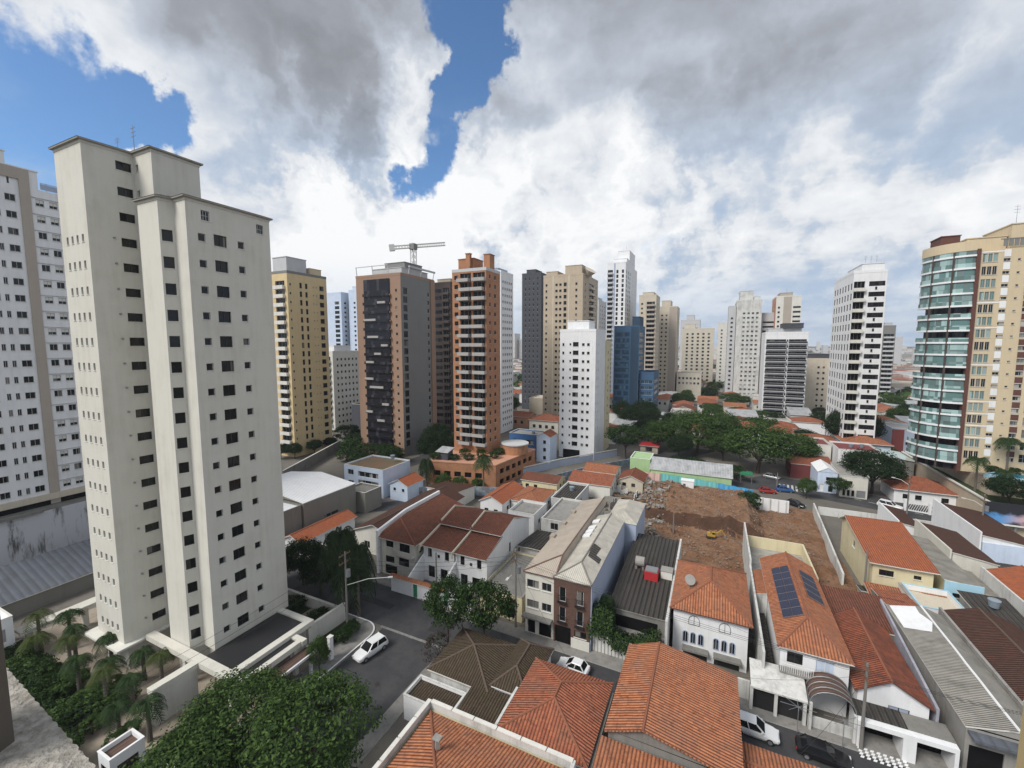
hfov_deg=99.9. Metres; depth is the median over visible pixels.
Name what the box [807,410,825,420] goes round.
tree
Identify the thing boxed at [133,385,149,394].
window
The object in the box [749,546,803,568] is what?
back yard
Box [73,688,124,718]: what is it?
shrub
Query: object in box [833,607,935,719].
house
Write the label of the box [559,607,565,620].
window
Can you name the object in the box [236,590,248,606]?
window
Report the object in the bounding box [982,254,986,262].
window
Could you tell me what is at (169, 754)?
tree
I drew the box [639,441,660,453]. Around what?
kiosk
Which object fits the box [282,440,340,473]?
garden wall
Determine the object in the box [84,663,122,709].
palm tree
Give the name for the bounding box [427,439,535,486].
parking podium
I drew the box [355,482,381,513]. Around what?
warehouse
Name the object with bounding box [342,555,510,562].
cable
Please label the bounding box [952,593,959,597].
window
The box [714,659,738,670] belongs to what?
garage door
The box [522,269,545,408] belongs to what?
office tower
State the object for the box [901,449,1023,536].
retaining wall
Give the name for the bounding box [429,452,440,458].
shrub
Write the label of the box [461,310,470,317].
balcony door
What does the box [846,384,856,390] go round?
balcony door
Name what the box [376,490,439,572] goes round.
party wall
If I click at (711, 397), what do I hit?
house
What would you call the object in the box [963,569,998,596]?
house
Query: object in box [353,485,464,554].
house
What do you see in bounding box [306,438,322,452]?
tree
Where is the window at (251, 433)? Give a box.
[248,431,255,438]
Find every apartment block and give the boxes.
[0,149,85,516]
[329,345,359,429]
[559,320,605,457]
[603,340,610,450]
[679,315,700,369]
[681,324,714,386]
[716,322,726,391]
[724,306,735,391]
[758,312,773,393]
[804,353,829,411]
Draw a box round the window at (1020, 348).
[1017,346,1023,350]
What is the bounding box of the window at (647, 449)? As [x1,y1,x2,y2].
[645,447,651,451]
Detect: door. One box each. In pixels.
[276,281,283,284]
[277,290,284,293]
[277,298,284,302]
[277,307,285,311]
[278,316,285,320]
[278,325,286,328]
[279,333,286,337]
[279,342,286,346]
[280,351,287,354]
[280,359,287,363]
[280,368,288,372]
[281,376,288,380]
[281,385,289,389]
[282,393,289,397]
[282,402,289,406]
[283,410,290,414]
[283,418,290,423]
[283,427,291,431]
[284,435,291,440]
[386,564,396,573]
[441,569,447,577]
[461,273,470,280]
[461,283,470,287]
[461,292,470,299]
[461,301,470,305]
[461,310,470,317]
[461,320,470,324]
[461,329,470,333]
[461,338,470,342]
[462,347,471,354]
[462,356,471,361]
[462,365,471,372]
[462,374,471,379]
[462,383,471,390]
[462,392,471,397]
[462,401,471,407]
[462,410,471,415]
[462,418,471,425]
[462,427,471,433]
[463,436,471,441]
[474,272,484,276]
[474,282,484,289]
[474,291,484,295]
[474,300,484,307]
[474,310,484,314]
[474,319,484,326]
[474,328,484,333]
[474,338,484,345]
[474,347,484,352]
[474,356,484,361]
[474,365,484,370]
[474,374,484,379]
[475,383,484,388]
[475,392,484,397]
[475,401,484,407]
[475,410,485,417]
[475,419,485,425]
[475,428,485,435]
[475,437,485,443]
[528,619,534,632]
[539,622,550,637]
[555,624,570,644]
[683,651,706,661]
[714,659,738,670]
[763,398,782,400]
[763,404,781,406]
[764,375,783,376]
[764,381,783,382]
[764,387,782,388]
[764,392,782,394]
[765,357,784,358]
[765,363,784,364]
[765,369,784,370]
[766,339,785,340]
[766,345,785,346]
[766,351,785,352]
[785,399,802,401]
[786,381,803,383]
[786,387,803,389]
[786,393,802,395]
[787,369,804,371]
[787,375,804,377]
[788,351,805,352]
[788,357,805,359]
[788,363,804,365]
[789,339,806,340]
[789,345,806,346]
[843,433,853,436]
[844,413,854,420]
[844,423,853,430]
[845,403,855,410]
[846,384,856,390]
[846,394,856,400]
[847,374,857,380]
[848,364,858,369]
[849,343,859,349]
[849,354,859,359]
[850,333,860,339]
[851,323,861,328]
[852,302,862,308]
[852,313,862,318]
[853,292,863,298]
[854,281,864,287]
[856,491,865,498]
[881,370,890,372]
[882,352,892,354]
[882,361,891,363]
[883,338,893,340]
[883,343,892,345]
[967,745,1003,767]
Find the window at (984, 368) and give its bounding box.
[982,367,986,374]
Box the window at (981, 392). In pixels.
[979,391,983,399]
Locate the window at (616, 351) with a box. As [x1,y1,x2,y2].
[615,350,628,353]
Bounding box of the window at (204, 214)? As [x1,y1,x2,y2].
[201,210,210,222]
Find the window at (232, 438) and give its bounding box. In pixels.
[226,432,239,444]
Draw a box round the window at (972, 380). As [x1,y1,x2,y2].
[970,379,974,386]
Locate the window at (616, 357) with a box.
[615,356,628,359]
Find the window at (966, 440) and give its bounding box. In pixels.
[964,439,968,446]
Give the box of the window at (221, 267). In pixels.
[215,260,229,273]
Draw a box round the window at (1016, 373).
[1014,371,1022,375]
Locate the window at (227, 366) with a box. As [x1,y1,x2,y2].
[221,361,234,372]
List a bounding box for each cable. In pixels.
[55,557,341,721]
[63,572,330,729]
[70,567,348,737]
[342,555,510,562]
[346,559,511,566]
[359,562,517,570]
[514,555,866,670]
[517,559,865,671]
[518,562,857,670]
[519,570,572,666]
[728,624,862,671]
[737,675,860,679]
[804,676,865,750]
[870,671,1021,712]
[871,674,1019,714]
[872,673,1020,713]
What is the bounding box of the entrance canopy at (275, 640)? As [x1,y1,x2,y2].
[146,607,313,726]
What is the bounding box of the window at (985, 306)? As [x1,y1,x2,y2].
[983,304,987,312]
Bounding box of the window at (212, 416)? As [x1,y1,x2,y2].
[210,413,217,421]
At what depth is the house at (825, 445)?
138.81 m
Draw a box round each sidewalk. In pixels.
[207,606,374,765]
[299,556,390,586]
[337,663,430,767]
[416,597,960,767]
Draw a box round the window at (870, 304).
[867,302,883,306]
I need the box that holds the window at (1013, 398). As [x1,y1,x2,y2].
[1012,396,1019,400]
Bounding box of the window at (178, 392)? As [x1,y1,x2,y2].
[173,387,184,398]
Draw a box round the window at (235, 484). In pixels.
[229,478,241,492]
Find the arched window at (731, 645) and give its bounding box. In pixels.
[729,642,734,654]
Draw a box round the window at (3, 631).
[2,629,5,642]
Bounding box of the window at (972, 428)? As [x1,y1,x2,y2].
[971,427,974,434]
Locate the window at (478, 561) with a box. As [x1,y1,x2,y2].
[477,560,481,570]
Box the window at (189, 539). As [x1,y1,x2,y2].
[184,534,194,546]
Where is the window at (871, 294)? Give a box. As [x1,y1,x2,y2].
[868,291,884,296]
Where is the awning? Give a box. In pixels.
[804,671,857,743]
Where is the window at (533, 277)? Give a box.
[525,277,533,402]
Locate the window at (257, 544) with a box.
[255,541,260,549]
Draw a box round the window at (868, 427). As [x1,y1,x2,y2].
[858,425,873,429]
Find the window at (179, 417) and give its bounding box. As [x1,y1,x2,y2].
[175,412,186,424]
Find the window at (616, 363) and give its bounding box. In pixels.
[615,362,628,365]
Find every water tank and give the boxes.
[635,555,644,570]
[644,565,658,581]
[661,566,673,580]
[987,597,1001,608]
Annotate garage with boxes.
[848,698,959,767]
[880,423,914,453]
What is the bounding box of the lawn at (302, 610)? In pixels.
[52,604,345,752]
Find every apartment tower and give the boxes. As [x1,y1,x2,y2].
[48,125,287,674]
[271,256,331,456]
[327,292,349,344]
[348,286,357,349]
[355,261,436,456]
[435,278,453,431]
[452,253,499,453]
[494,268,512,433]
[543,264,597,415]
[597,297,605,329]
[606,250,636,393]
[639,292,659,369]
[658,300,679,393]
[732,290,762,402]
[758,323,808,415]
[772,292,801,327]
[824,255,887,438]
[878,323,895,394]
[905,206,1023,473]
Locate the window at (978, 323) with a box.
[976,317,980,325]
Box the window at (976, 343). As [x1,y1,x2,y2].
[974,342,978,349]
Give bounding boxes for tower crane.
[389,242,444,264]
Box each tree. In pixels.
[14,630,56,657]
[21,608,55,651]
[50,634,88,670]
[52,608,85,649]
[57,652,95,690]
[59,623,87,658]
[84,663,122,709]
[90,654,128,688]
[93,631,117,666]
[99,697,138,737]
[112,671,147,714]
[119,712,247,767]
[125,692,167,742]
[126,644,157,680]
[142,647,175,680]
[160,662,300,767]
[237,665,384,767]
[280,444,286,453]
[285,442,302,458]
[285,536,322,585]
[296,552,336,593]
[305,634,330,670]
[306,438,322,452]
[317,526,366,605]
[323,437,337,445]
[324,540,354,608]
[330,572,356,594]
[335,559,377,614]
[338,542,376,616]
[415,430,451,455]
[418,458,435,486]
[421,423,452,436]
[421,573,473,644]
[421,630,450,662]
[422,430,448,447]
[448,434,453,446]
[450,578,518,633]
[473,458,492,486]
[513,396,519,409]
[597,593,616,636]
[604,424,648,458]
[611,400,632,414]
[616,406,643,419]
[631,399,658,415]
[631,416,656,441]
[641,407,661,420]
[642,420,678,443]
[660,411,676,427]
[661,408,735,454]
[663,435,694,455]
[671,392,684,401]
[675,392,690,400]
[680,389,692,395]
[689,394,695,401]
[698,402,722,411]
[698,433,732,460]
[702,386,718,395]
[702,406,723,415]
[705,410,743,434]
[706,381,717,385]
[718,392,741,402]
[722,421,802,473]
[740,396,751,403]
[742,416,781,425]
[756,410,769,417]
[767,411,788,417]
[769,432,824,457]
[794,428,817,434]
[795,476,818,498]
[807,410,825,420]
[811,406,825,413]
[820,408,841,435]
[824,477,852,497]
[837,448,911,493]
[875,415,887,436]
[877,395,905,404]
[885,407,909,416]
[895,403,916,408]
[962,456,990,490]
[979,473,1023,503]
[993,437,1023,470]
[993,469,1016,498]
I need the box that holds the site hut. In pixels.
[681,478,694,488]
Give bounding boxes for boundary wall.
[494,687,517,724]
[589,692,613,767]
[880,599,939,721]
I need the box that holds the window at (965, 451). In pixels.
[963,450,967,458]
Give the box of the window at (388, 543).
[385,540,393,548]
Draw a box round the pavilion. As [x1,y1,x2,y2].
[876,448,914,475]
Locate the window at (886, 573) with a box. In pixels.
[878,569,893,577]
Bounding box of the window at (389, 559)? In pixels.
[385,555,394,564]
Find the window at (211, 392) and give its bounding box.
[208,388,216,396]
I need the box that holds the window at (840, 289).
[825,289,840,436]
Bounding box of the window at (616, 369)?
[615,368,628,371]
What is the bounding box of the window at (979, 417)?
[977,415,981,423]
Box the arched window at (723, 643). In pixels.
[721,640,726,652]
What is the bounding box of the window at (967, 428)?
[965,427,969,434]
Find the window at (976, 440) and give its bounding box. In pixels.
[975,439,978,447]
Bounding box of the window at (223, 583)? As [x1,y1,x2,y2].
[221,579,228,588]
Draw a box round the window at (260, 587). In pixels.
[257,584,263,592]
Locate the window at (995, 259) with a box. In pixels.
[993,253,997,261]
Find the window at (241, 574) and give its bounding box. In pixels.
[235,568,247,583]
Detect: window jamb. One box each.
[0,617,14,751]
[1016,703,1023,767]
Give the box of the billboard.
[984,501,1023,531]
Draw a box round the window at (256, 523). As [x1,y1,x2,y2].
[254,519,260,527]
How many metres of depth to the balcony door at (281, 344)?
151.02 m
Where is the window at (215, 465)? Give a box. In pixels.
[213,462,220,470]
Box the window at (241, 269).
[239,266,246,274]
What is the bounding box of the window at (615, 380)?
[614,379,627,383]
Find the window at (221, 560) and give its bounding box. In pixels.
[219,556,226,565]
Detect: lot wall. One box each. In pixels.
[898,582,915,602]
[938,607,1022,711]
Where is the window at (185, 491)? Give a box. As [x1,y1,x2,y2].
[180,486,191,498]
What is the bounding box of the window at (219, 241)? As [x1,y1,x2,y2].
[214,235,227,248]
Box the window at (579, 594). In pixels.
[577,591,583,605]
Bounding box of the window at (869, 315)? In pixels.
[867,312,882,317]
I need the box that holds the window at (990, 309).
[988,304,992,312]
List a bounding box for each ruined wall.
[604,496,620,500]
[609,498,616,509]
[614,485,627,494]
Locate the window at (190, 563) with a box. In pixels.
[186,558,196,570]
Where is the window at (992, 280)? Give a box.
[990,279,995,287]
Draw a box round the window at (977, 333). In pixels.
[975,329,979,337]
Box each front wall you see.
[390,573,470,612]
[738,677,852,738]
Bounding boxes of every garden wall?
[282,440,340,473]
[287,588,337,609]
[290,602,345,657]
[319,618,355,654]
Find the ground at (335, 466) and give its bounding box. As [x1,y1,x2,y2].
[13,346,927,767]
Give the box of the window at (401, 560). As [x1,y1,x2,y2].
[398,557,408,568]
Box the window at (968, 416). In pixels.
[967,415,970,422]
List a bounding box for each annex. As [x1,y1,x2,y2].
[403,674,466,720]
[458,686,510,723]
[630,451,653,471]
[752,569,766,618]
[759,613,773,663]
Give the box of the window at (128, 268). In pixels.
[123,263,139,273]
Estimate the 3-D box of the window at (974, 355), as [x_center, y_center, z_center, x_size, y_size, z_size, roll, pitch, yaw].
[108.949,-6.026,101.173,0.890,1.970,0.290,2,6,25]
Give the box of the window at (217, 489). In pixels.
[214,486,222,494]
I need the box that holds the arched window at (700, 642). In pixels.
[697,634,703,645]
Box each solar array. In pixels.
[771,566,802,617]
[799,570,823,604]
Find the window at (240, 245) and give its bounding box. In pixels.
[237,242,243,249]
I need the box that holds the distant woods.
[513,350,917,399]
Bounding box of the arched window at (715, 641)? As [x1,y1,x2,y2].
[713,638,718,650]
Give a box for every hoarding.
[643,471,660,480]
[661,473,686,482]
[687,477,717,487]
[718,483,752,491]
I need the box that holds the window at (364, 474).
[358,471,377,478]
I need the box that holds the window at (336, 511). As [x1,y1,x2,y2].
[324,509,337,517]
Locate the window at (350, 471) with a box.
[348,469,353,474]
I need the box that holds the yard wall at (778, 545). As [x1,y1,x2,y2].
[748,535,818,581]
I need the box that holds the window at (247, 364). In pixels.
[244,362,249,369]
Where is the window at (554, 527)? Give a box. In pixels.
[550,523,557,530]
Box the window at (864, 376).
[862,374,877,378]
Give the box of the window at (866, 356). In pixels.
[864,354,879,358]
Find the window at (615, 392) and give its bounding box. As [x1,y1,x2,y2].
[614,391,627,395]
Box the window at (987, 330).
[986,329,990,337]
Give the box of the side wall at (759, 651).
[742,522,764,668]
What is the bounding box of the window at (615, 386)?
[614,385,627,389]
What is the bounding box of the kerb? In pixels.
[318,613,374,678]
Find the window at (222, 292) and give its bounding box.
[217,286,230,298]
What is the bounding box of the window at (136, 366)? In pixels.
[131,361,146,370]
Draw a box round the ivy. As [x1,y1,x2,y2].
[586,598,661,655]
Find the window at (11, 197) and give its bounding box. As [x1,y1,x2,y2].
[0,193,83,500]
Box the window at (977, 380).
[975,379,979,386]
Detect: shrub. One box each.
[4,638,40,660]
[6,646,46,666]
[6,652,38,671]
[9,653,54,680]
[11,661,37,677]
[15,655,60,682]
[16,662,56,690]
[21,671,62,691]
[25,661,62,686]
[28,688,48,709]
[31,666,60,686]
[33,669,89,697]
[34,694,59,710]
[46,694,86,727]
[52,714,81,734]
[52,717,63,728]
[60,667,92,690]
[62,726,77,736]
[64,692,102,727]
[65,731,84,746]
[71,681,116,719]
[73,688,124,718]
[75,682,98,694]
[76,712,107,735]
[101,673,125,687]
[101,730,127,747]
[113,688,142,703]
[115,719,141,737]
[163,725,186,747]
[198,702,228,724]
[285,594,308,612]
[306,606,329,619]
[332,424,360,439]
[333,627,352,642]
[335,448,359,461]
[337,439,360,449]
[342,433,361,446]
[344,619,360,636]
[349,452,372,461]
[353,442,378,454]
[373,443,395,455]
[380,446,404,458]
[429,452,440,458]
[433,472,451,482]
[449,454,459,459]
[451,475,468,483]
[459,448,471,454]
[463,454,474,459]
[471,477,482,486]
[476,448,487,455]
[477,454,490,458]
[489,450,498,457]
[492,447,503,454]
[688,456,701,460]
[733,465,745,478]
[737,490,762,509]
[986,465,1002,471]
[1008,467,1023,474]
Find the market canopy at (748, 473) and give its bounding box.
[740,471,752,483]
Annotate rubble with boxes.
[604,479,829,584]
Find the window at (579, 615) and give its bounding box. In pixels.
[577,611,582,626]
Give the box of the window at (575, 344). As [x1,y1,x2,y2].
[573,342,578,346]
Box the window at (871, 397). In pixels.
[861,395,875,399]
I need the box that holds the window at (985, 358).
[983,354,987,362]
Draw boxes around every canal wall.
[419,458,629,495]
[523,449,616,473]
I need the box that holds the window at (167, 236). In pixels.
[161,229,173,242]
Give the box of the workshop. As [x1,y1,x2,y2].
[886,604,1021,767]
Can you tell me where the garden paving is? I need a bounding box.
[15,607,318,767]
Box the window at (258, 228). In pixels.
[256,225,262,234]
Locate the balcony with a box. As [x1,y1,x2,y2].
[778,661,813,679]
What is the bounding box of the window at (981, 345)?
[979,342,983,349]
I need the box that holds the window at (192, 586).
[187,581,197,594]
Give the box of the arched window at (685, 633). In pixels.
[682,630,687,641]
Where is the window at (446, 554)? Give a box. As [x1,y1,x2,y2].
[445,552,448,561]
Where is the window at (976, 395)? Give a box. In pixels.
[974,391,978,398]
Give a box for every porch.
[257,645,316,700]
[863,581,946,597]
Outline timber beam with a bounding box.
[614,494,637,500]
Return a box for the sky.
[0,0,1023,346]
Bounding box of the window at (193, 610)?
[189,604,199,617]
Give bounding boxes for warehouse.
[282,471,355,528]
[283,501,301,535]
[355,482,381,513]
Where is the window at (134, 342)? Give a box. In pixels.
[130,338,144,346]
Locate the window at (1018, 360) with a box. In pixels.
[1016,359,1023,362]
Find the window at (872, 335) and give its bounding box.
[865,333,880,337]
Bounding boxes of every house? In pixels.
[0,607,15,659]
[285,509,356,554]
[344,455,409,498]
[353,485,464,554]
[372,698,575,767]
[378,494,462,576]
[388,472,424,501]
[408,505,490,581]
[426,627,516,692]
[427,481,474,504]
[446,510,528,592]
[479,480,524,513]
[481,551,535,622]
[489,637,554,694]
[497,657,613,767]
[508,499,545,534]
[510,486,555,511]
[513,389,521,402]
[513,411,535,427]
[517,530,552,554]
[520,471,566,492]
[521,497,605,638]
[528,414,558,433]
[536,429,557,462]
[541,497,581,532]
[551,481,588,506]
[552,513,624,652]
[568,470,617,497]
[582,462,621,482]
[592,735,685,767]
[604,641,743,767]
[609,408,621,422]
[609,424,619,443]
[609,533,681,645]
[610,394,612,408]
[610,499,645,561]
[617,467,647,492]
[658,391,676,394]
[658,395,670,411]
[661,394,672,408]
[669,559,753,672]
[670,408,690,412]
[671,403,695,414]
[673,400,693,405]
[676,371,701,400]
[697,396,717,400]
[697,398,715,401]
[697,399,717,411]
[723,402,746,411]
[727,408,757,417]
[741,421,761,448]
[742,741,818,767]
[749,394,758,406]
[752,394,758,404]
[752,400,757,410]
[759,551,855,716]
[763,415,791,422]
[767,421,800,434]
[767,424,793,448]
[785,453,831,478]
[786,406,811,416]
[789,417,824,434]
[797,433,836,441]
[797,437,831,459]
[810,459,837,493]
[820,585,904,640]
[829,441,880,477]
[830,462,868,499]
[833,434,894,449]
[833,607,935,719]
[838,515,940,587]
[876,406,890,415]
[876,415,907,437]
[877,403,892,407]
[877,501,914,534]
[879,476,957,506]
[882,403,897,407]
[891,388,903,394]
[894,415,908,423]
[901,582,963,613]
[905,400,917,404]
[912,535,984,597]
[914,519,999,577]
[931,498,1023,565]
[944,607,1023,702]
[956,590,1023,630]
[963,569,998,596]
[979,565,1023,616]
[996,562,1016,567]
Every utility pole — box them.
[338,550,392,622]
[435,552,436,580]
[505,547,520,627]
[859,658,869,749]
[863,549,867,585]
[891,477,910,513]
[961,493,988,514]
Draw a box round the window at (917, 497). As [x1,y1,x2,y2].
[915,495,921,500]
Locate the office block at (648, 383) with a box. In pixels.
[639,370,658,407]
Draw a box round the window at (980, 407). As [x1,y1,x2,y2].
[978,403,982,411]
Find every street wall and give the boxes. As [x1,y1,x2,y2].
[592,633,631,658]
[818,506,930,524]
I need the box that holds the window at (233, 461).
[227,455,240,468]
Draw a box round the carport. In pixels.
[749,657,807,725]
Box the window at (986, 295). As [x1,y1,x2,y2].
[984,292,988,299]
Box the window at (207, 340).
[205,338,212,345]
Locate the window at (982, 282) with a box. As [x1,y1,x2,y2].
[980,279,984,287]
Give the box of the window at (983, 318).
[981,317,985,325]
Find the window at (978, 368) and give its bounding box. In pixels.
[977,366,980,374]
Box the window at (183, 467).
[178,462,189,474]
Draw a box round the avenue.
[355,448,714,513]
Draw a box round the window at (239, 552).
[233,546,244,561]
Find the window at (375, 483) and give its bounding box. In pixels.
[358,479,377,484]
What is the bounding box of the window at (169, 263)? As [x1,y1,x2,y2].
[163,256,174,268]
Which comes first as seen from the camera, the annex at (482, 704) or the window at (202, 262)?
the annex at (482, 704)
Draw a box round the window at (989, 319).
[987,317,991,324]
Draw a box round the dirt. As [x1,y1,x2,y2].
[638,481,856,591]
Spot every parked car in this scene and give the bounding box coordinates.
[352,632,388,662]
[556,656,590,674]
[740,710,779,746]
[758,486,777,493]
[763,472,780,479]
[775,485,793,492]
[785,498,805,507]
[794,733,853,767]
[876,498,903,509]
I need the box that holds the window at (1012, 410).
[1011,409,1018,412]
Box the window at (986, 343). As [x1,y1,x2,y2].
[984,342,988,349]
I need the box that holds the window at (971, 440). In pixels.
[969,439,973,446]
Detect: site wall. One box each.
[755,497,788,512]
[812,503,843,584]
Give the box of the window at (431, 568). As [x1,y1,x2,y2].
[429,565,434,576]
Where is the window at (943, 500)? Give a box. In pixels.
[941,498,948,503]
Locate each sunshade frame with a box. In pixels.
[780,695,816,730]
[824,709,863,746]
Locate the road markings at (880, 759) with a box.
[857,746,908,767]
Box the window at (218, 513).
[216,509,223,518]
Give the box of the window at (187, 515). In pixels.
[182,510,193,523]
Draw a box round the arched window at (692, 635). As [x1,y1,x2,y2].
[690,632,695,643]
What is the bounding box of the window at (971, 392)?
[969,391,973,398]
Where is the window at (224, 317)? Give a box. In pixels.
[218,311,230,322]
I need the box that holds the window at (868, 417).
[859,415,874,419]
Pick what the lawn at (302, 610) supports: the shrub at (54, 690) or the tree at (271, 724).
the shrub at (54, 690)
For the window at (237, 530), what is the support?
in the apartment tower at (168, 275)
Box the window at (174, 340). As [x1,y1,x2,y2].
[169,336,181,347]
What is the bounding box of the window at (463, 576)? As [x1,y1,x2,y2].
[461,574,467,584]
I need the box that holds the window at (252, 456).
[250,453,256,461]
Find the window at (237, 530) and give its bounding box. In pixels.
[232,524,244,538]
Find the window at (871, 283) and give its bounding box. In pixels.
[869,281,884,285]
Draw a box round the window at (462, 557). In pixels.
[461,556,464,565]
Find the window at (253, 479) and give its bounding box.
[251,476,256,483]
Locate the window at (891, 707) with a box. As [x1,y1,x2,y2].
[888,705,908,713]
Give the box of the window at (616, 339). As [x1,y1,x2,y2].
[615,338,628,341]
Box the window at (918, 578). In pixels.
[913,575,920,580]
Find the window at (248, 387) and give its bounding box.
[246,385,251,392]
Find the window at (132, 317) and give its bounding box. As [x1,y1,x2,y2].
[127,313,143,322]
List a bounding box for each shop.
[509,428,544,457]
[871,587,918,606]
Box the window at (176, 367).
[171,362,181,373]
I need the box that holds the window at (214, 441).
[211,437,219,446]
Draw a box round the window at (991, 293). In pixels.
[989,292,993,299]
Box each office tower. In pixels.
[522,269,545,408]
[613,316,644,407]
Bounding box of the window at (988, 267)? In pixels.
[987,266,991,274]
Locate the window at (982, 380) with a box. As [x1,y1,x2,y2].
[981,379,984,386]
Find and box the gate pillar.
[326,634,333,660]
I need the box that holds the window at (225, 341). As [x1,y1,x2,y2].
[220,336,233,347]
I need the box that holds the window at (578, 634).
[574,630,586,640]
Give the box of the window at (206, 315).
[203,312,211,320]
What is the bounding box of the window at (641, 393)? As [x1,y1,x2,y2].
[640,392,651,395]
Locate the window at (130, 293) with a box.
[126,288,140,297]
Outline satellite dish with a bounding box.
[685,574,694,586]
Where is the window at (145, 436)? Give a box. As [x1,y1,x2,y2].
[137,431,153,441]
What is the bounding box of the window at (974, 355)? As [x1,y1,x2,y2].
[972,354,977,362]
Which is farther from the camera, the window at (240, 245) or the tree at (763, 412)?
the tree at (763, 412)
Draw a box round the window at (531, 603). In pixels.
[526,599,538,610]
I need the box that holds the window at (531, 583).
[527,579,538,590]
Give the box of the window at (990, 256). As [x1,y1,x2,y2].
[988,253,992,261]
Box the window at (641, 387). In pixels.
[640,386,651,389]
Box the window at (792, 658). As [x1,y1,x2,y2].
[786,651,802,666]
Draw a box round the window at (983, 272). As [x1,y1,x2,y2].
[981,267,985,274]
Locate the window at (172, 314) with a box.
[167,310,179,321]
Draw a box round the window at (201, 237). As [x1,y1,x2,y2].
[198,233,206,242]
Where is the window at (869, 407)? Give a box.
[860,405,875,409]
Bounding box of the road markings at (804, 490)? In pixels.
[779,484,922,514]
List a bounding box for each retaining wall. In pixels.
[0,496,89,566]
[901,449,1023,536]
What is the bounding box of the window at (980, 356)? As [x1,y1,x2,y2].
[978,354,982,362]
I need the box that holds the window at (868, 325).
[866,323,881,327]
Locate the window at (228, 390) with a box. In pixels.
[223,385,236,396]
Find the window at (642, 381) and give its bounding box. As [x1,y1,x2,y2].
[640,380,652,383]
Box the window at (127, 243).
[121,238,138,249]
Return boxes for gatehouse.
[97,728,145,767]
[435,446,454,460]
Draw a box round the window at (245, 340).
[243,338,250,345]
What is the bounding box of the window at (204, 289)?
[201,286,209,294]
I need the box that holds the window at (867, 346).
[864,344,879,348]
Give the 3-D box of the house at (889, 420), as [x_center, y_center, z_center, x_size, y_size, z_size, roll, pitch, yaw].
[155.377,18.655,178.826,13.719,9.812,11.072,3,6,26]
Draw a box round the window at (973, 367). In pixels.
[971,366,975,374]
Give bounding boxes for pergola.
[14,597,95,637]
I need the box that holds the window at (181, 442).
[177,437,187,449]
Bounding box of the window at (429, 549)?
[427,548,431,557]
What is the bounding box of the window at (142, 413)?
[135,408,151,418]
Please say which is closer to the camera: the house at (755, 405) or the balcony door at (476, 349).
the balcony door at (476, 349)
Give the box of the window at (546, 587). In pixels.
[541,582,551,593]
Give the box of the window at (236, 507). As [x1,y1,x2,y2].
[230,501,242,515]
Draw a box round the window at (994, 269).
[992,266,996,274]
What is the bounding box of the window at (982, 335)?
[980,329,984,337]
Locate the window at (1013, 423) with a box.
[1009,421,1017,425]
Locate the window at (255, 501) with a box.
[252,497,259,505]
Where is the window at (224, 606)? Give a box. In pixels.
[222,602,229,611]
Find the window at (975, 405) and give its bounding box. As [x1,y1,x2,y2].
[973,403,977,410]
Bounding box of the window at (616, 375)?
[614,374,628,377]
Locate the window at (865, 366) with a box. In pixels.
[863,364,878,368]
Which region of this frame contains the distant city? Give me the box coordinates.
[513,333,920,387]
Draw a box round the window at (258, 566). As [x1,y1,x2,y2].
[256,563,262,571]
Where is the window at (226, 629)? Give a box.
[224,624,231,634]
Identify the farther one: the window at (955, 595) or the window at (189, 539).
the window at (955, 595)
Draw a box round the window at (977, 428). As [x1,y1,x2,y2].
[976,427,980,435]
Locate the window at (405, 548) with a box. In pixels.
[400,543,409,553]
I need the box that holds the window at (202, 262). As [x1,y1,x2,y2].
[199,260,207,268]
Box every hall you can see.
[352,403,360,429]
[529,395,542,415]
[649,456,732,487]
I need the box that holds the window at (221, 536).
[217,533,225,542]
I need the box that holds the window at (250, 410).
[247,408,254,415]
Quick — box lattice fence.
[903,499,931,514]
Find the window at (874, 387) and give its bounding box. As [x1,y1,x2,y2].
[861,385,876,389]
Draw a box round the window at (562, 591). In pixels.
[559,587,565,601]
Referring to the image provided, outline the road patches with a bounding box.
[248,593,616,767]
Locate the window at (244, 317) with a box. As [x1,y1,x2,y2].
[242,315,247,321]
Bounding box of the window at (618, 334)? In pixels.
[615,332,629,336]
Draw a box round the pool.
[983,472,1023,481]
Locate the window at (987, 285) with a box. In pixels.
[985,279,989,287]
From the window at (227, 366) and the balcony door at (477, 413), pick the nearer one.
the window at (227, 366)
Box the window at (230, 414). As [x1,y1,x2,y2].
[224,408,236,420]
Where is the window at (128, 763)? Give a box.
[117,752,138,767]
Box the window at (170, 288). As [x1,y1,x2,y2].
[165,283,177,295]
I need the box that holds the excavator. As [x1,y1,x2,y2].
[706,530,725,539]
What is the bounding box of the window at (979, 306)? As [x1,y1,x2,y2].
[978,305,981,312]
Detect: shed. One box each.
[0,539,94,617]
[611,417,640,437]
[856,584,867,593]
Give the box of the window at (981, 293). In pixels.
[978,292,983,300]
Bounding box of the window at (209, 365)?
[206,363,212,371]
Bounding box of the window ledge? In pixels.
[0,667,95,767]
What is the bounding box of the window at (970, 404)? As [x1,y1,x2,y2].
[968,403,972,410]
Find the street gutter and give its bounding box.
[380,625,443,649]
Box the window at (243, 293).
[240,290,247,298]
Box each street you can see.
[234,627,438,767]
[287,564,904,767]
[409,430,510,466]
[731,476,931,520]
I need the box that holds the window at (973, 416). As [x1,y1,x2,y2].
[972,415,976,422]
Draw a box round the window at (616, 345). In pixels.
[615,344,628,347]
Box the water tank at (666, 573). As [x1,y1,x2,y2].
[661,566,673,580]
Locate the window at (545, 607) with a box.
[541,603,551,613]
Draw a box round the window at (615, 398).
[614,397,627,400]

